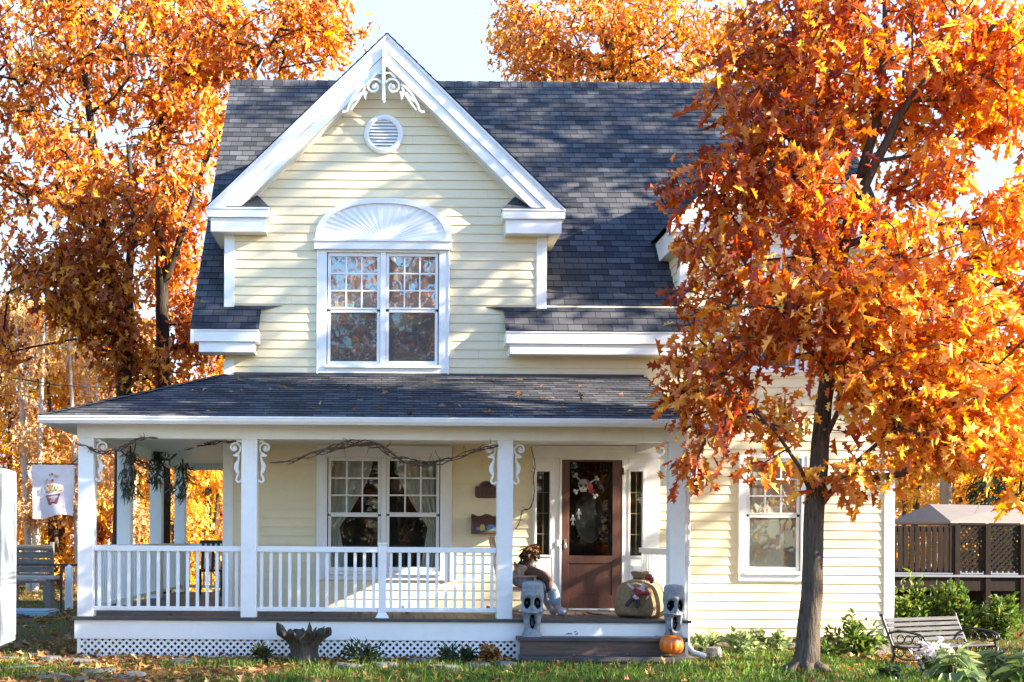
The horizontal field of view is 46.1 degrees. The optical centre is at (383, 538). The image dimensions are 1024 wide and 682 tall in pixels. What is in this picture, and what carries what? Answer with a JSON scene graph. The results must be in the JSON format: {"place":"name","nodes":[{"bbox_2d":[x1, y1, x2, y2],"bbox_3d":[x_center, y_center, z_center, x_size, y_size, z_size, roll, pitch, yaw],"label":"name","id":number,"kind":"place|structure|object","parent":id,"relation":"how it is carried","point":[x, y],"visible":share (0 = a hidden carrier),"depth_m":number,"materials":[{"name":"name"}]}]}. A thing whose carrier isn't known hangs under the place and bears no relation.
{"place":"outdoors","nodes":[
{"label":"outdoors","id":0,"kind":"place"},
{"bbox_2d":[0,376,153,387],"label":"overhead wire","id":1,"kind":"object","parent":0,"point":[65,385],"visible":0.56,"depth_m":26.20,"materials":[{"name":"black rubber"}]},
{"bbox_2d":[0,544,1023,681],"bbox_3d":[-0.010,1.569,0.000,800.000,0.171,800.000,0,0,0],"label":"ground","id":2,"kind":"structure","parent":0,"point":[37,627],"depth_m":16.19,"materials":[{"name":"green plant"}]},
{"bbox_2d":[0,467,16,647],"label":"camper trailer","id":3,"kind":"object","parent":2,"relation":"on","point":[8,512],"visible":1,"depth_m":13.37,"materials":[{"name":"white"}]},
{"bbox_2d":[0,347,22,538],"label":"young maple","id":4,"kind":"object","parent":2,"relation":"on","point":[4,450],"visible":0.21,"depth_m":34.11,"materials":[{"name":"orange plant"}]},
{"bbox_2d":[0,656,26,659],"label":"stone","id":5,"kind":"object","parent":2,"relation":"on","point":[12,657],"visible":0.32,"depth_m":14.57,"materials":[{"name":"grey stone"}]},
{"bbox_2d":[0,664,39,669],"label":"stone","id":6,"kind":"object","parent":2,"relation":"on","point":[34,665],"visible":0.51,"depth_m":13.50,"materials":[{"name":"grey stone"}]},
{"bbox_2d":[0,295,57,544],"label":"young oak","id":7,"kind":"object","parent":2,"relation":"on","point":[12,328],"visible":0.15,"depth_m":35.83,"materials":[{"name":"orange plant"}]},
{"bbox_2d":[16,542,53,602],"bbox_3d":[-8.044,0.786,27.110,0.896,1.430,0.620,0,0,0],"label":"weathered settle","id":8,"kind":"object","parent":2,"relation":"on","point":[50,555],"visible":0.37,"depth_m":27.30,"materials":[{"name":"grey wood"}]},
{"bbox_2d":[16,575,59,607],"bbox_3d":[-7.239,1.123,24.000,1.295,0.764,0.400,0,0,0],"label":"plank bench","id":9,"kind":"object","parent":2,"relation":"on","point":[49,591],"visible":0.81,"depth_m":23.84,"materials":[{"name":"grey wood"}]},
{"bbox_2d":[0,285,76,590],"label":"birch tree","id":10,"kind":"object","parent":2,"relation":"on","point":[26,447],"visible":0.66,"depth_m":32.87,"materials":[{"name":"orange plant"}]},
{"bbox_2d":[16,608,60,616],"bbox_3d":[-6.921,1.405,22.600,1.355,0.145,0.800,0,0,0],"label":"sandbox","id":11,"kind":"object","parent":2,"relation":"on","point":[31,612],"visible":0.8,"depth_m":22.27,"materials":[{"name":"blue plastic"}]},
{"bbox_2d":[28,651,55,655],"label":"stone","id":12,"kind":"object","parent":2,"relation":"on","point":[35,653],"visible":0.33,"depth_m":15.09,"materials":[{"name":"grey stone"}]},
{"bbox_2d":[20,673,67,678],"bbox_3d":[-3.612,1.471,12.744,0.621,0.041,0.413,1,1,20],"label":"stone","id":13,"kind":"object","parent":2,"relation":"on","point":[44,676],"visible":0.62,"depth_m":12.66,"materials":[{"name":"grey stone"}]},
{"bbox_2d":[16,563,76,607],"bbox_3d":[-7.771,1.011,25.200,2.890,0.983,0.050,0,0,0],"label":"yard rail","id":14,"kind":"object","parent":2,"relation":"on","point":[61,582],"visible":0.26,"depth_m":25.18,"materials":[{"name":"black metal"}]},
{"bbox_2d":[38,655,61,662],"bbox_3d":[-4.008,1.459,14.331,0.331,0.098,0.255,-1,0,29],"label":"stone","id":15,"kind":"object","parent":2,"relation":"on","point":[50,657],"visible":0.63,"depth_m":14.26,"materials":[{"name":"grey stone"}]},
{"bbox_2d":[0,295,113,585],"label":"young maple","id":16,"kind":"object","parent":2,"relation":"on","point":[57,538],"visible":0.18,"depth_m":36.57,"materials":[{"name":"orange plant"}]},
{"bbox_2d":[65,564,72,609],"bbox_3d":[-6.508,1.016,24.600,0.140,0.990,0.140,0,0,0],"label":"fence post","id":17,"kind":"object","parent":2,"relation":"on","point":[68,585],"visible":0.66,"depth_m":24.53,"materials":[{"name":"white wood"}]},
{"bbox_2d":[45,296,114,587],"bbox_3d":[-8.379,-2.981,34.070,2.817,9.232,2.778,0,0,16],"label":"birch tree","id":18,"kind":"object","parent":2,"relation":"on","point":[73,439],"visible":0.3,"depth_m":33.81,"materials":[{"name":"orange plant"}]},
{"bbox_2d":[64,676,102,681],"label":"stone","id":19,"kind":"object","parent":2,"relation":"on","point":[80,678],"visible":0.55,"depth_m":12.39,"materials":[{"name":"grey stone"}]},
{"bbox_2d":[70,658,97,664],"bbox_3d":[-3.550,1.462,14.054,0.369,0.098,0.241,3,-1,0],"label":"stone","id":20,"kind":"object","parent":2,"relation":"on","point":[78,661],"visible":0.53,"depth_m":13.95,"materials":[{"name":"grey stone"}]},
{"bbox_2d":[74,667,116,673],"bbox_3d":[-3.235,1.474,13.243,0.533,0.041,0.461,-4,0,-22],"label":"stone","id":21,"kind":"object","parent":2,"relation":"on","point":[86,671],"visible":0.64,"depth_m":13.14,"materials":[{"name":"grey stone"}]},
{"bbox_2d":[52,337,140,566],"bbox_3d":[-9.294,-2.602,38.190,3.471,8.228,2.900,0,0,-31],"label":"young oak","id":22,"kind":"object","parent":2,"relation":"on","point":[102,532],"visible":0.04,"depth_m":37.88,"materials":[{"name":"orange plant"}]},
{"bbox_2d":[0,0,206,605],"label":"oak tree","id":23,"kind":"object","parent":2,"relation":"on","point":[79,308],"visible":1,"depth_m":22.30,"materials":[{"name":"orange plant"}]},
{"bbox_2d":[97,324,155,543],"bbox_3d":[-6.997,-2.155,31.905,2.300,7.536,2.268,0,0,1],"label":"birch tree","id":24,"kind":"object","parent":2,"relation":"on","point":[139,523],"visible":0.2,"depth_m":31.97,"materials":[{"name":"beige plant"}]},
{"bbox_2d":[112,671,145,678],"bbox_3d":[-2.769,1.477,12.833,0.412,0.041,0.427,-5,5,-29],"label":"stone","id":25,"kind":"object","parent":2,"relation":"on","point":[140,673],"visible":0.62,"depth_m":12.81,"materials":[{"name":"grey stone"}]},
{"bbox_2d":[94,313,190,544],"bbox_3d":[-7.290,-2.671,36.306,3.540,8.392,2.958,0,0,0],"label":"young oak","id":26,"kind":"object","parent":2,"relation":"on","point":[146,320],"visible":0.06,"depth_m":35.86,"materials":[{"name":"orange plant"}]},
{"bbox_2d":[134,376,222,591],"bbox_3d":[-4.960,-1.268,29.920,3.080,5.836,2.526,0,0,-2],"label":"young maple","id":27,"kind":"object","parent":2,"relation":"on","point":[193,506],"visible":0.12,"depth_m":29.84,"materials":[{"name":"yellow plant"}]},
{"bbox_2d":[168,658,193,664],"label":"stone","id":28,"kind":"object","parent":2,"relation":"on","point":[181,660],"visible":0.51,"depth_m":13.98,"materials":[{"name":"grey stone"}]},
{"bbox_2d":[148,355,224,591],"bbox_3d":[-5.034,-1.785,33.139,3.658,6.930,3.000,0,0,22],"label":"young maple","id":29,"kind":"object","parent":2,"relation":"on","point":[208,489],"visible":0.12,"depth_m":32.91,"materials":[{"name":"plant"}]},
{"bbox_2d":[187,355,223,568],"bbox_3d":[-5.046,-2.982,37.645,3.818,9.050,3.190,0,0,15],"label":"young oak","id":30,"kind":"object","parent":2,"relation":"on","point":[221,518],"visible":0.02,"depth_m":37.41,"materials":[{"name":"orange plant"}]},
{"bbox_2d":[104,0,379,593],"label":"oak tree","id":31,"kind":"object","parent":2,"relation":"on","point":[200,74],"visible":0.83,"depth_m":23.88,"materials":[{"name":"orange plant"}]},
{"bbox_2d":[249,640,275,662],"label":"shrub","id":32,"kind":"object","parent":2,"relation":"on","point":[262,651],"visible":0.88,"depth_m":14.30,"materials":[{"name":"green plant"}]},
{"bbox_2d":[276,622,331,663],"bbox_3d":[-0.966,1.264,14.460,0.580,0.521,0.598,0,0,41],"label":"tree stump","id":33,"kind":"object","parent":2,"relation":"on","point":[303,643],"visible":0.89,"depth_m":14.33,"materials":[{"name":"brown wood"}]},
{"bbox_2d":[335,662,363,669],"bbox_3d":[-0.394,1.481,13.674,0.377,0.098,0.240,5,-3,17],"label":"stone","id":34,"kind":"object","parent":2,"relation":"on","point":[340,664],"visible":0.48,"depth_m":13.59,"materials":[{"name":"grey stone"}]},
{"bbox_2d":[339,637,385,663],"bbox_3d":[-0.251,1.372,14.307,0.607,0.400,0.455,0,0,0],"label":"shrub","id":35,"kind":"object","parent":2,"relation":"on","point":[369,653],"visible":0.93,"depth_m":14.28,"materials":[{"name":"green plant"}]},
{"bbox_2d":[373,662,397,668],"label":"stone","id":36,"kind":"object","parent":2,"relation":"on","point":[385,664],"visible":0.44,"depth_m":13.77,"materials":[{"name":"grey stone"}]},
{"bbox_2d":[407,658,431,663],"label":"stone","id":37,"kind":"object","parent":2,"relation":"on","point":[410,660],"visible":0.45,"depth_m":14.25,"materials":[{"name":"grey stone"}]},
{"bbox_2d":[427,664,461,671],"bbox_3d":[0.699,1.488,13.592,0.433,0.098,0.239,1,-1,18],"label":"stone","id":38,"kind":"object","parent":2,"relation":"on","point":[440,665],"visible":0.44,"depth_m":13.52,"materials":[{"name":"grey stone"}]},
{"bbox_2d":[437,641,479,663],"bbox_3d":[0.902,1.414,14.382,0.544,0.376,0.474,0,0,0],"label":"shrub","id":39,"kind":"object","parent":2,"relation":"on","point":[464,656],"visible":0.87,"depth_m":14.33,"materials":[{"name":"green plant"}]},
{"bbox_2d":[464,662,490,668],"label":"stone","id":40,"kind":"object","parent":2,"relation":"on","point":[469,663],"visible":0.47,"depth_m":13.79,"materials":[{"name":"grey stone"}]},
{"bbox_2d":[36,33,929,663],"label":"house","id":41,"kind":"structure","parent":2,"relation":"on","point":[390,215],"depth_m":17.08,"materials":[{"name":"beige wood"}]},
{"bbox_2d":[27,458,77,518],"bbox_3d":[-4.187,-0.647,15.060,0.666,0.790,0.065,0,0,0],"label":"garden flag","id":42,"kind":"object","parent":41,"relation":"hanging from","point":[53,488],"visible":1,"depth_m":15.06,"materials":[{"name":"white fabric"}]},
{"bbox_2d":[75,432,157,454],"bbox_3d":[-3.364,-1.197,14.976,1.046,0.290,0.081,0,0,0],"label":"vine garland","id":43,"kind":"object","parent":41,"relation":"attached to","point":[90,448],"visible":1,"depth_m":14.95},
{"bbox_2d":[115,442,151,504],"bbox_3d":[-3.613,-0.939,16.981,0.509,0.952,0.414,0,0,34],"label":"evergreen bunch","id":44,"kind":"object","parent":41,"relation":"hanging from","point":[131,461],"visible":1,"depth_m":16.98,"materials":[{"name":"green plant"}]},
{"bbox_2d":[136,451,170,492],"bbox_3d":[-3.634,-1.105,18.881,0.525,0.783,0.428,0,0,0],"label":"evergreen bunch","id":45,"kind":"object","parent":41,"relation":"hanging from","point":[157,458],"visible":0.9,"depth_m":18.88,"materials":[{"name":"green plant"}]},
{"bbox_2d":[121,440,235,470],"bbox_3d":[-3.191,-1.278,17.220,1.272,0.498,4.542,0,0,-20],"label":"vine garland","id":46,"kind":"object","parent":41,"relation":"hanging from","point":[174,455],"visible":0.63,"depth_m":17.45},
{"bbox_2d":[164,459,195,505],"bbox_3d":[-3.530,-0.988,20.606,0.608,0.862,0.397,0,0,0],"label":"evergreen bunch","id":47,"kind":"object","parent":41,"relation":"hanging from","point":[183,489],"visible":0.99,"depth_m":20.57,"materials":[{"name":"green plant"}]},
{"bbox_2d":[195,540,222,595],"bbox_3d":[-2.995,0.502,20.645,0.480,0.960,0.530,0,0,0],"label":"patio chair","id":48,"kind":"object","parent":41,"relation":"on","point":[208,543],"visible":0.54,"depth_m":20.81,"materials":[{"name":"black metal"}]},
{"bbox_2d":[316,249,449,373],"bbox_3d":[-0.018,-3.302,17.338,2.112,2.117,0.623,0,0,0],"label":"window","id":49,"kind":"structure","parent":41,"relation":"in","point":[378,311],"depth_m":17.18,"materials":[{"name":"white glass"}]},
{"bbox_2d":[270,438,497,467],"bbox_3d":[0.001,-1.087,14.982,2.876,0.373,0.186,0,0,2],"label":"vine garland","id":50,"kind":"object","parent":41,"relation":"hanging from","point":[358,444],"visible":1,"depth_m":14.95},
{"bbox_2d":[316,445,451,579],"bbox_3d":[-0.005,-0.353,17.413,2.124,2.141,0.773,0,0,0],"label":"window","id":51,"kind":"structure","parent":41,"relation":"in","point":[365,499],"depth_m":17.23,"materials":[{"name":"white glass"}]},
{"bbox_2d":[471,514,495,533],"bbox_3d":[1.471,-0.216,17.008,0.453,0.286,0.145,0,0,0],"label":"mailbox","id":52,"kind":"object","parent":41,"relation":"attached to","point":[484,524],"visible":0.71,"depth_m":16.95,"materials":[{"name":"red wood"}]},
{"bbox_2d":[475,481,495,497],"bbox_3d":[1.471,-0.710,17.067,0.330,0.245,0.026,0,0,0],"label":"house number plaque","id":53,"kind":"object","parent":41,"relation":"attached to","point":[485,489],"visible":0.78,"depth_m":17.06,"materials":[{"name":"red wood"}]},
{"bbox_2d":[486,536,544,614],"bbox_3d":[1.757,0.487,15.950,0.730,1.038,0.580,0,0,0],"label":"porch chair","id":54,"kind":"object","parent":41,"relation":"on","point":[492,542],"visible":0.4,"depth_m":15.71,"materials":[{"name":"white wood"}]},
{"bbox_2d":[513,543,566,615],"bbox_3d":[2.029,0.532,15.933,0.784,0.953,0.589,0,0,0],"label":"scarecrow","id":55,"kind":"object","parent":54,"relation":"on","point":[528,555],"visible":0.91,"depth_m":15.77,"materials":[{"name":"beige fabric"}]},
{"bbox_2d":[515,447,535,528],"bbox_3d":[1.778,-0.640,14.975,0.253,1.037,0.044,0,0,5],"label":"vine garland","id":56,"kind":"object","parent":41,"relation":"hanging from","point":[534,491],"visible":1,"depth_m":14.96},
{"bbox_2d":[520,581,543,636],"bbox_3d":[1.840,0.866,14.786,0.296,0.690,0.274,0,0,0],"label":"screaming statue","id":57,"kind":"object","parent":41,"relation":"on","point":[532,599],"visible":1,"depth_m":14.72,"materials":[{"name":"grey stone"}]},
{"bbox_2d":[573,473,598,498],"bbox_3d":[2.894,-0.762,17.066,0.387,0.378,0.024,0,0,0],"label":"pirate skull hanging","id":58,"kind":"object","parent":41,"relation":"hanging from","point":[584,485],"visible":1,"depth_m":17.06,"materials":[{"name":"grey paint"}]},
{"bbox_2d":[561,460,623,607],"bbox_3d":[2.989,-0.069,17.037,0.885,2.125,0.110,0,0,0],"label":"screen door","id":59,"kind":"structure","parent":41,"relation":"in","point":[591,546],"depth_m":17.07,"materials":[{"name":"red wood"}]},
{"bbox_2d":[587,611,615,614],"bbox_3d":[3.085,1.010,16.300,0.561,0.015,0.600,0,0,0],"label":"doormat","id":60,"kind":"object","parent":41,"relation":"on","point":[603,612],"visible":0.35,"depth_m":16.22,"materials":[{"name":"beige fabric"}]},
{"bbox_2d":[614,571,663,617],"bbox_3d":[3.347,0.723,15.550,0.664,0.610,0.548,0,0,0],"label":"burlap sack","id":61,"kind":"object","parent":41,"relation":"on","point":[651,606],"visible":0.91,"depth_m":15.35,"materials":[{"name":"beige fabric"}]},
{"bbox_2d":[625,574,653,608],"bbox_3d":[3.264,0.670,15.216,0.367,0.452,0.088,0,0,0],"label":"clown doll","id":62,"kind":"object","parent":61,"relation":"attached to","point":[639,591],"visible":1,"depth_m":15.20,"materials":[{"name":"red fabric"}]},
{"bbox_2d":[659,629,683,653],"bbox_3d":[3.509,1.249,14.530,0.292,0.311,0.294,0,0,0],"label":"pumpkin","id":63,"kind":"object","parent":41,"relation":"on","point":[671,643],"visible":1,"depth_m":14.43,"materials":[{"name":"orange"}]},
{"bbox_2d":[662,584,684,637],"bbox_3d":[3.603,0.892,14.789,0.285,0.660,0.262,0,0,0],"label":"screaming statue","id":64,"kind":"object","parent":41,"relation":"on","point":[673,612],"visible":0.95,"depth_m":14.72,"materials":[{"name":"grey stone"}]},
{"bbox_2d":[737,455,807,580],"bbox_3d":[5.591,-0.347,17.413,1.289,2.123,0.773,0,0,0],"label":"window","id":65,"kind":"structure","parent":41,"relation":"in","point":[770,528],"depth_m":17.18,"materials":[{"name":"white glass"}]},
{"bbox_2d":[738,248,807,375],"bbox_3d":[5.591,-3.252,17.338,1.289,2.147,0.623,0,0,0],"label":"window","id":66,"kind":"structure","parent":41,"relation":"in","point":[794,362],"depth_m":17.11,"materials":[{"name":"white glass"}]},
{"bbox_2d":[0,356,969,570],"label":"woods","id":67,"kind":"object","parent":2,"relation":"on","point":[68,538],"depth_m":54.30,"materials":[{"name":"orange plant"}]},
{"bbox_2d":[475,642,503,662],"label":"dry fern","id":68,"kind":"object","parent":2,"relation":"on","point":[490,652],"visible":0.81,"depth_m":14.29,"materials":[{"name":"brown plant"}]},
{"bbox_2d":[496,660,516,667],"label":"stone","id":69,"kind":"object","parent":2,"relation":"on","point":[506,663],"visible":0.5,"depth_m":13.95,"materials":[{"name":"grey stone"}]},
{"bbox_2d":[0,376,1023,681],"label":"fallen leaves","id":70,"kind":"object","parent":2,"relation":"on","point":[152,672],"visible":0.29,"depth_m":14.09,"materials":[{"name":"brown plant"}]},
{"bbox_2d":[475,0,791,82],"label":"oak tree","id":71,"kind":"object","parent":2,"relation":"on","point":[625,35],"visible":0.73,"depth_m":29.33,"materials":[{"name":"orange plant"}]},
{"bbox_2d":[688,627,723,651],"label":"perennial plant","id":72,"kind":"object","parent":2,"relation":"on","point":[697,642],"visible":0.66,"depth_m":15.87,"materials":[{"name":"green plant"}]},
{"bbox_2d":[705,646,722,659],"bbox_3d":[4.178,1.487,15.101,0.235,0.230,0.209,-4,-1,-27],"label":"stone","id":73,"kind":"object","parent":2,"relation":"on","point":[711,651],"visible":0.52,"depth_m":15.02,"materials":[{"name":"grey stone"}]},
{"bbox_2d":[722,625,767,654],"bbox_3d":[4.723,1.385,15.644,0.538,0.474,0.629,0,0,-34],"label":"perennial plant","id":74,"kind":"object","parent":2,"relation":"on","point":[742,639],"visible":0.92,"depth_m":15.59,"materials":[{"name":"green plant"}]},
{"bbox_2d":[744,627,793,654],"bbox_3d":[5.133,1.387,15.980,0.558,0.435,0.757,0,0,-23],"label":"perennial plant","id":75,"kind":"object","parent":2,"relation":"on","point":[779,641],"visible":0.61,"depth_m":15.86,"materials":[{"name":"green plant"}]},
{"bbox_2d":[644,0,1023,674],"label":"oak tree","id":76,"kind":"object","parent":2,"relation":"on","point":[952,410],"visible":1,"depth_m":13.03,"materials":[{"name":"orange plant"}]},
{"bbox_2d":[820,638,851,658],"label":"rose bush","id":77,"kind":"object","parent":2,"relation":"on","point":[827,647],"visible":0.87,"depth_m":15.52,"materials":[{"name":"green plant"}]},
{"bbox_2d":[820,608,892,657],"bbox_3d":[6.495,1.338,16.446,1.082,0.787,0.732,0,0,0],"label":"leafy shrub","id":78,"kind":"object","parent":2,"relation":"on","point":[862,641],"visible":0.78,"depth_m":16.37,"materials":[{"name":"green plant"}]},
{"bbox_2d":[874,663,906,681],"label":"ground plant","id":79,"kind":"object","parent":2,"relation":"on","point":[897,671],"visible":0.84,"depth_m":12.84,"materials":[{"name":"green plant"}]},
{"bbox_2d":[896,365,940,568],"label":"birch tree","id":80,"kind":"object","parent":2,"relation":"on","point":[927,490],"visible":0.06,"depth_m":43.76,"materials":[{"name":"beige plant"}]},
{"bbox_2d":[894,568,943,636],"bbox_3d":[9.265,1.142,20.972,1.133,1.247,1.375,0,0,45],"label":"leafy shrub","id":81,"kind":"object","parent":2,"relation":"on","point":[904,605],"visible":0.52,"depth_m":20.77,"materials":[{"name":"green plant"}]},
{"bbox_2d":[895,390,969,568],"bbox_3d":[17.627,-1.819,40.153,3.158,7.294,3.850,0,0,-15],"label":"young maple","id":82,"kind":"object","parent":2,"relation":"on","point":[919,491],"visible":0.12,"depth_m":39.58,"materials":[{"name":"orange plant"}]},
{"bbox_2d":[905,636,961,675],"bbox_3d":[6.308,1.388,13.547,0.620,0.585,0.611,0,0,0],"label":"flower clump","id":83,"kind":"object","parent":2,"relation":"on","point":[931,653],"visible":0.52,"depth_m":13.52,"materials":[{"name":"white plant"}]},
{"bbox_2d":[879,611,999,665],"bbox_3d":[7.071,1.321,15.150,1.356,0.738,0.710,0,0,-25],"label":"garden bench","id":84,"kind":"object","parent":2,"relation":"on","point":[906,632],"visible":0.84,"depth_m":15.24,"materials":[{"name":"white wood"}]},
{"bbox_2d":[939,285,952,546],"bbox_3d":[15.571,-2.605,33.000,0.340,8.801,0.340,0,0,0],"label":"utility pole","id":85,"kind":"object","parent":2,"relation":"on","point":[945,492],"visible":0.07,"depth_m":32.88,"materials":[{"name":"beige wood"}]},
{"bbox_2d":[920,473,974,566],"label":"spruce tree","id":86,"kind":"object","parent":2,"relation":"on","point":[954,495],"visible":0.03,"depth_m":45.95,"materials":[{"name":"green plant"}]},
{"bbox_2d":[916,642,987,681],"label":"hosta plant","id":87,"kind":"object","parent":2,"relation":"on","point":[942,663],"visible":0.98,"depth_m":13.17,"materials":[{"name":"green plant"}]},
{"bbox_2d":[920,577,987,639],"bbox_3d":[9.985,1.232,20.721,1.157,1.152,1.472,0,0,-24],"label":"leafy shrub","id":88,"kind":"object","parent":2,"relation":"on","point":[949,605],"visible":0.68,"depth_m":20.63,"materials":[{"name":"green plant"}]},
{"bbox_2d":[894,523,1023,623],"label":"raised deck","id":89,"kind":"structure","parent":2,"relation":"on","point":[985,582],"depth_m":24.05,"materials":[{"name":"brown wood"}]},
{"bbox_2d":[895,504,1023,595],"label":"garden shelter","id":90,"kind":"object","parent":2,"relation":"on","point":[942,514],"visible":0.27,"depth_m":26.72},
{"bbox_2d":[920,463,1006,563],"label":"young maple","id":91,"kind":"object","parent":2,"relation":"on","point":[959,479],"visible":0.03,"depth_m":40.03,"materials":[{"name":"orange plant"}]},
{"bbox_2d":[935,340,1011,555],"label":"young oak","id":92,"kind":"object","parent":2,"relation":"on","point":[997,371],"depth_m":45.45,"materials":[{"name":"orange plant"}]},
{"bbox_2d":[960,472,1017,569],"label":"spruce tree","id":93,"kind":"object","parent":2,"relation":"on","point":[980,486],"visible":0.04,"depth_m":33.88,"materials":[{"name":"green plant"}]},
{"bbox_2d":[962,591,1023,639],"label":"leafy shrub","id":94,"kind":"object","parent":2,"relation":"on","point":[1003,614],"visible":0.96,"depth_m":20.14,"materials":[{"name":"green plant"}]},
{"bbox_2d":[966,433,1023,569],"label":"spruce tree","id":95,"kind":"object","parent":2,"relation":"on","point":[998,488],"visible":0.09,"depth_m":32.03,"materials":[{"name":"green plant"}]},
{"bbox_2d":[972,649,1023,680],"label":"hosta plant","id":96,"kind":"object","parent":2,"relation":"on","point":[991,660],"visible":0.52,"depth_m":13.85,"materials":[{"name":"green plant"}]},
{"bbox_2d":[977,355,1022,563],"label":"young maple","id":97,"kind":"object","parent":2,"relation":"on","point":[1021,368],"visible":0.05,"depth_m":38.67,"materials":[{"name":"orange plant"}]},
{"bbox_2d":[984,339,1023,529],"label":"young oak","id":98,"kind":"object","parent":2,"relation":"on","point":[1020,407],"depth_m":41.69,"materials":[{"name":"orange plant"}]},
{"bbox_2d":[989,659,1023,681],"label":"hosta plant","id":99,"kind":"object","parent":2,"relation":"on","point":[1013,673],"visible":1,"depth_m":12.68,"materials":[{"name":"green plant"}]},
{"bbox_2d":[1006,110,1023,165],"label":"oak tree","id":100,"kind":"object","parent":2,"relation":"on","point":[1020,157],"visible":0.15,"depth_m":19.83,"materials":[{"name":"orange plant"}]},
{"bbox_2d":[0,0,1023,544],"label":"sky","id":101,"kind":"structure","parent":0,"point":[444,36],"materials":[{"name":"white"}]}
]}

